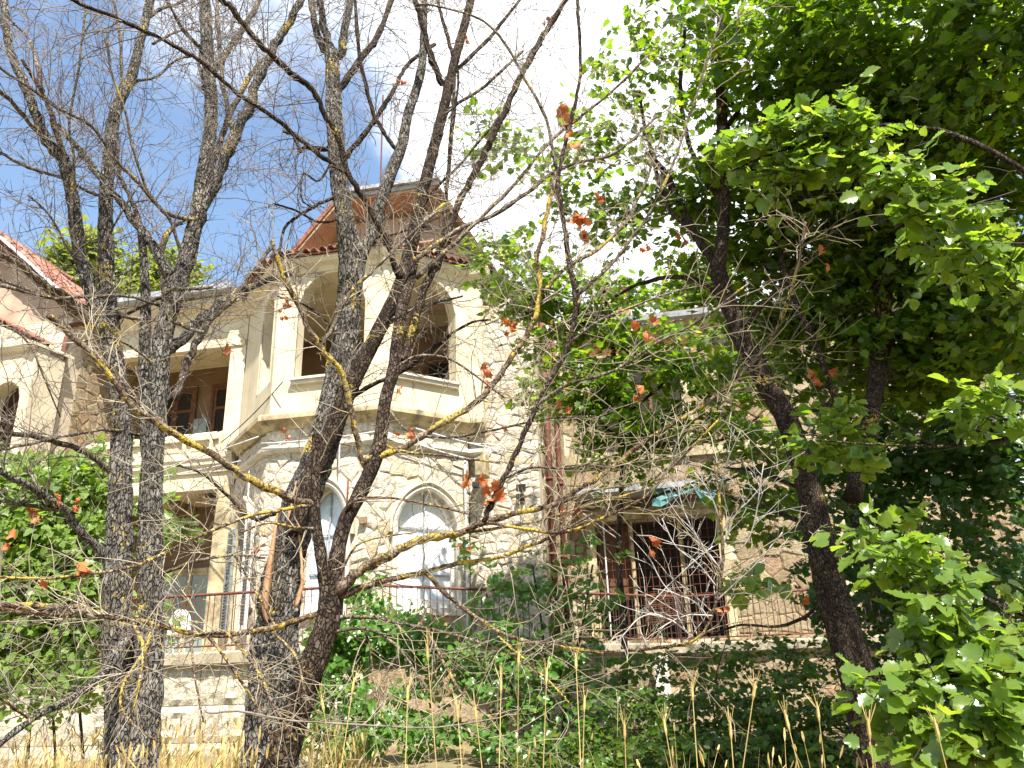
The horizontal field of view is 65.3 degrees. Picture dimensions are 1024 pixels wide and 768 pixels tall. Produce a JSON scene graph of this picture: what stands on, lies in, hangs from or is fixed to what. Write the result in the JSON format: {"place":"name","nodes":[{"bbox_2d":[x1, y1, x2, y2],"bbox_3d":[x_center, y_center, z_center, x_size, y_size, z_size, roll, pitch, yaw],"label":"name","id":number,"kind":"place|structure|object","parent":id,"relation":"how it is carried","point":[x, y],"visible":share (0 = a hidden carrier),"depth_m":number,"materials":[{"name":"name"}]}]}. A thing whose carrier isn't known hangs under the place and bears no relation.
{"place":"outdoors","nodes":[
{"label":"outdoors","id":0,"kind":"place"},
{"bbox_2d":[34,214,157,294],"bbox_3d":[-13.057,-0.764,24.480,3.691,9.199,5.285,-6,-21,10],"label":"background tree","id":1,"kind":"object","parent":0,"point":[62,249],"visible":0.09,"depth_m":24.22,"materials":[{"name":"green plant"}]},
{"bbox_2d":[114,238,216,293],"bbox_3d":[-11.635,-0.672,25.986,4.310,9.369,5.154,-6,-21,10],"label":"background tree","id":2,"kind":"object","parent":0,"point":[171,259],"visible":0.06,"depth_m":26.57,"materials":[{"name":"green plant"}]},
{"bbox_2d":[201,722,381,767],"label":"dry grass","id":3,"kind":"structure","parent":0,"point":[326,759],"depth_m":6.62,"materials":[{"name":"plant"}]},
{"bbox_2d":[0,723,975,767],"bbox_3d":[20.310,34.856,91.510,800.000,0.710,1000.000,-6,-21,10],"label":"ground","id":4,"kind":"structure","parent":0,"point":[469,760],"depth_m":11.22,"materials":[{"name":"soil"}]},
{"bbox_2d":[0,433,203,758],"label":"vine thicket","id":5,"kind":"object","parent":4,"relation":"on","point":[15,518],"visible":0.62,"depth_m":9.13,"materials":[{"name":"green plant"}]},
{"bbox_2d":[0,714,314,767],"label":"dry grass","id":6,"kind":"structure","parent":4,"relation":"on","point":[222,754],"depth_m":6.15,"materials":[{"name":"plant"}]},
{"bbox_2d":[0,0,351,767],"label":"bare tree","id":7,"kind":"object","parent":4,"relation":"on","point":[214,166],"visible":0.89,"depth_m":6.36,"materials":[{"name":"grey plant"}]},
{"bbox_2d":[4,0,576,767],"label":"bare tree","id":8,"kind":"object","parent":4,"relation":"on","point":[288,602],"visible":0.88,"depth_m":6.54,"materials":[{"name":"grey plant"}]},
{"bbox_2d":[315,685,332,767],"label":"grass stalk","id":9,"kind":"object","parent":4,"relation":"on","point":[322,704],"depth_m":3.61,"materials":[{"name":"plant"}]},
{"bbox_2d":[340,664,363,767],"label":"grass stalk","id":10,"kind":"object","parent":4,"relation":"on","point":[353,685],"depth_m":3.67,"materials":[{"name":"plant"}]},
{"bbox_2d":[299,570,498,767],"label":"ivy bush","id":11,"kind":"object","parent":4,"relation":"on","point":[345,647],"visible":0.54,"depth_m":11.20,"materials":[{"name":"green plant"}]},
{"bbox_2d":[402,673,414,767],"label":"grass stalk","id":12,"kind":"object","parent":4,"relation":"on","point":[407,694],"depth_m":3.42,"materials":[{"name":"plant"}]},
{"bbox_2d":[424,628,436,767],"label":"grass stalk","id":13,"kind":"object","parent":4,"relation":"on","point":[427,652],"depth_m":3.37,"materials":[{"name":"plant"}]},
{"bbox_2d":[0,0,883,767],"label":"bare tree","id":14,"kind":"object","parent":4,"relation":"on","point":[292,720],"visible":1,"depth_m":4.69,"materials":[{"name":"brown plant"}]},
{"bbox_2d":[453,693,461,767],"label":"grass stalk","id":15,"kind":"object","parent":4,"relation":"on","point":[457,712],"depth_m":3.32,"materials":[{"name":"plant"}]},
{"bbox_2d":[466,692,481,767],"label":"grass stalk","id":16,"kind":"object","parent":4,"relation":"on","point":[475,713],"depth_m":3.41,"materials":[{"name":"plant"}]},
{"bbox_2d":[494,664,502,767],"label":"grass stalk","id":17,"kind":"object","parent":4,"relation":"on","point":[501,689],"depth_m":3.53,"materials":[{"name":"plant"}]},
{"bbox_2d":[0,95,1023,765],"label":"villa","id":18,"kind":"object","parent":4,"relation":"on","point":[246,399],"visible":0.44,"depth_m":16.54,"materials":[{"name":"stone"}]},
{"bbox_2d":[164,590,172,607],"bbox_3d":[-7.274,4.840,15.899,0.878,1.448,0.415,4,-21,-16],"label":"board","id":19,"kind":"object","parent":18,"relation":"on","point":[166,600],"visible":0.03,"depth_m":16.22,"materials":[{"name":"white"}]},
{"bbox_2d":[166,609,190,652],"bbox_3d":[-6.620,4.851,15.560,0.480,0.951,0.480,-6,-21,10],"label":"chair","id":20,"kind":"object","parent":18,"relation":"on","point":[183,613],"visible":0.32,"depth_m":15.78,"materials":[{"name":"white paint"}]},
{"bbox_2d":[166,386,198,436],"bbox_3d":[-8.353,1.068,19.678,1.160,2.030,0.060,-6,-21,10],"label":"window","id":21,"kind":"structure","parent":18,"relation":"in","point":[183,408],"depth_m":19.78,"materials":[{"name":"brown wood"}]},
{"bbox_2d":[164,567,208,652],"bbox_3d":[-7.311,5.170,17.891,1.510,2.030,0.060,-6,-21,10],"label":"door","id":22,"kind":"structure","parent":18,"relation":"in","point":[200,574],"depth_m":18.04,"materials":[{"name":"grey glass"}]},
{"bbox_2d":[207,383,226,431],"bbox_3d":[-6.836,0.911,19.401,1.160,2.030,0.060,-6,-21,10],"label":"window","id":23,"kind":"structure","parent":18,"relation":"in","point":[217,402],"depth_m":19.60,"materials":[{"name":"brown wood"}]},
{"bbox_2d":[305,489,342,610],"bbox_3d":[-3.343,3.018,14.623,0.820,2.210,0.070,-6,-21,10],"label":"window","id":24,"kind":"structure","parent":18,"relation":"in","point":[330,498],"depth_m":14.74,"materials":[{"name":"white paint"}]},
{"bbox_2d":[406,223,434,233],"bbox_3d":[-2.165,-3.687,18.766,0.720,0.288,0.052,-6,-21,10],"label":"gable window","id":25,"kind":"structure","parent":18,"relation":"in","point":[423,227],"depth_m":18.73,"materials":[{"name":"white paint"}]},
{"bbox_2d":[397,492,453,607],"bbox_3d":[-1.646,3.064,14.848,1.240,2.130,0.064,11,-24,-32],"label":"window","id":26,"kind":"structure","parent":18,"relation":"in","point":[446,580],"depth_m":14.87,"materials":[{"name":"white paint"}]},
{"bbox_2d":[423,356,448,379],"bbox_3d":[-1.332,0.319,18.405,1.510,2.080,0.060,-6,-21,10],"label":"window","id":27,"kind":"structure","parent":18,"relation":"in","point":[443,364],"depth_m":18.76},
{"bbox_2d":[573,347,692,452],"bbox_3d":[3.054,0.444,19.774,2.960,2.520,0.300,-6,-21,10],"label":"upper window frame","id":28,"kind":"structure","parent":18,"relation":"in","point":[598,357],"depth_m":19.62,"materials":[{"name":"white"}]},
{"bbox_2d":[579,504,739,640],"bbox_3d":[3.369,4.360,18.308,3.510,3.000,0.370,-6,-21,10],"label":"window frame","id":29,"kind":"structure","parent":18,"relation":"in","point":[629,565],"depth_m":18.45,"materials":[{"name":"brown wood"}]},
{"bbox_2d":[825,492,937,629],"bbox_3d":[8.220,3.809,17.402,2.280,2.920,0.300,-6,-21,10],"label":"window frame","id":30,"kind":"structure","parent":18,"relation":"in","point":[843,522],"depth_m":17.62,"materials":[{"name":"white"}]},
{"bbox_2d":[516,636,524,767],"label":"grass stalk","id":31,"kind":"object","parent":4,"relation":"on","point":[518,658],"depth_m":3.56,"materials":[{"name":"plant"}]},
{"bbox_2d":[442,532,662,764],"bbox_3d":[0.498,3.394,10.537,2.895,3.133,2.338,-6,-21,10],"label":"hazel shrub","id":32,"kind":"object","parent":4,"relation":"on","point":[555,668],"visible":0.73,"depth_m":10.42,"materials":[{"name":"green plant"}]},
{"bbox_2d":[579,686,587,767],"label":"grass stalk","id":33,"kind":"object","parent":4,"relation":"on","point":[584,703],"depth_m":3.60,"materials":[{"name":"plant"}]},
{"bbox_2d":[454,225,830,706],"bbox_3d":[2.280,1.121,12.468,6.170,7.662,2.951,-6,-21,10],"label":"maple tree","id":34,"kind":"object","parent":4,"relation":"on","point":[612,392],"visible":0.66,"depth_m":12.82,"materials":[{"name":"green plant"}]},
{"bbox_2d":[341,722,975,767],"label":"dry grass","id":35,"kind":"structure","parent":4,"relation":"on","point":[701,756],"depth_m":6.25,"materials":[{"name":"plant"}]},
{"bbox_2d":[655,703,672,767],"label":"grass stalk","id":36,"kind":"object","parent":4,"relation":"on","point":[664,724],"depth_m":3.35,"materials":[{"name":"plant"}]},
{"bbox_2d":[488,626,911,767],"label":"undergrowth shrub","id":37,"kind":"object","parent":4,"relation":"on","point":[767,722],"visible":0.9,"depth_m":8.53,"materials":[{"name":"green plant"}]},
{"bbox_2d":[448,0,1023,767],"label":"maple tree","id":38,"kind":"object","parent":4,"relation":"on","point":[964,74],"visible":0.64,"depth_m":8.37,"materials":[{"name":"green plant"}]},
{"bbox_2d":[742,667,760,767],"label":"grass stalk","id":39,"kind":"object","parent":4,"relation":"on","point":[754,691],"depth_m":3.04,"materials":[{"name":"plant"}]},
{"bbox_2d":[806,689,825,767],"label":"grass stalk","id":40,"kind":"object","parent":4,"relation":"on","point":[817,712],"depth_m":3.13,"materials":[{"name":"plant"}]},
{"bbox_2d":[699,65,1023,767],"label":"foreground maple","id":41,"kind":"object","parent":4,"relation":"on","point":[972,677],"visible":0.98,"depth_m":3.92,"materials":[{"name":"green plant"}]},
{"bbox_2d":[0,0,1023,482],"label":"sky","id":42,"kind":"structure","parent":0,"point":[591,42],"materials":[{"name":"blue"}]},
{"bbox_2d":[536,656,549,767],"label":"grass stalk","id":43,"kind":"object","parent":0,"point":[546,675],"depth_m":3.55,"materials":[{"name":"plant"}]},
{"bbox_2d":[570,641,581,767],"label":"grass stalk","id":44,"kind":"object","parent":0,"point":[575,661],"depth_m":3.36,"materials":[{"name":"plant"}]},
{"bbox_2d":[620,706,630,767],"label":"grass stalk","id":45,"kind":"object","parent":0,"point":[624,730],"depth_m":3.18,"materials":[{"name":"plant"}]},
{"bbox_2d":[636,238,739,320],"bbox_3d":[7.498,-0.351,31.119,4.964,10.481,5.072,-6,-21,10],"label":"background tree","id":46,"kind":"object","parent":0,"point":[696,296],"visible":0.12,"depth_m":31.31,"materials":[{"name":"green plant"}]},
{"bbox_2d":[684,668,698,767],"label":"grass stalk","id":47,"kind":"object","parent":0,"point":[692,690],"depth_m":3.28,"materials":[{"name":"plant"}]},
{"bbox_2d":[725,706,733,767],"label":"grass stalk","id":48,"kind":"object","parent":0,"point":[730,730],"depth_m":3.12,"materials":[{"name":"plant"}]},
{"bbox_2d":[778,696,798,767],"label":"grass stalk","id":49,"kind":"object","parent":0,"point":[786,719],"depth_m":2.98,"materials":[{"name":"plant"}]},
{"bbox_2d":[860,700,875,767],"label":"grass stalk","id":50,"kind":"object","parent":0,"point":[868,729],"depth_m":2.81,"materials":[{"name":"plant"}]},
{"bbox_2d":[812,122,1020,391],"bbox_3d":[13.378,-3.621,26.139,8.570,15.217,5.346,-11,-22,23],"label":"background tree","id":51,"kind":"object","parent":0,"point":[859,252],"depth_m":26.48,"materials":[{"name":"green plant"}]},
{"bbox_2d":[923,705,948,767],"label":"grass stalk","id":52,"kind":"object","parent":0,"point":[937,732],"depth_m":2.72,"materials":[{"name":"plant"}]}
]}

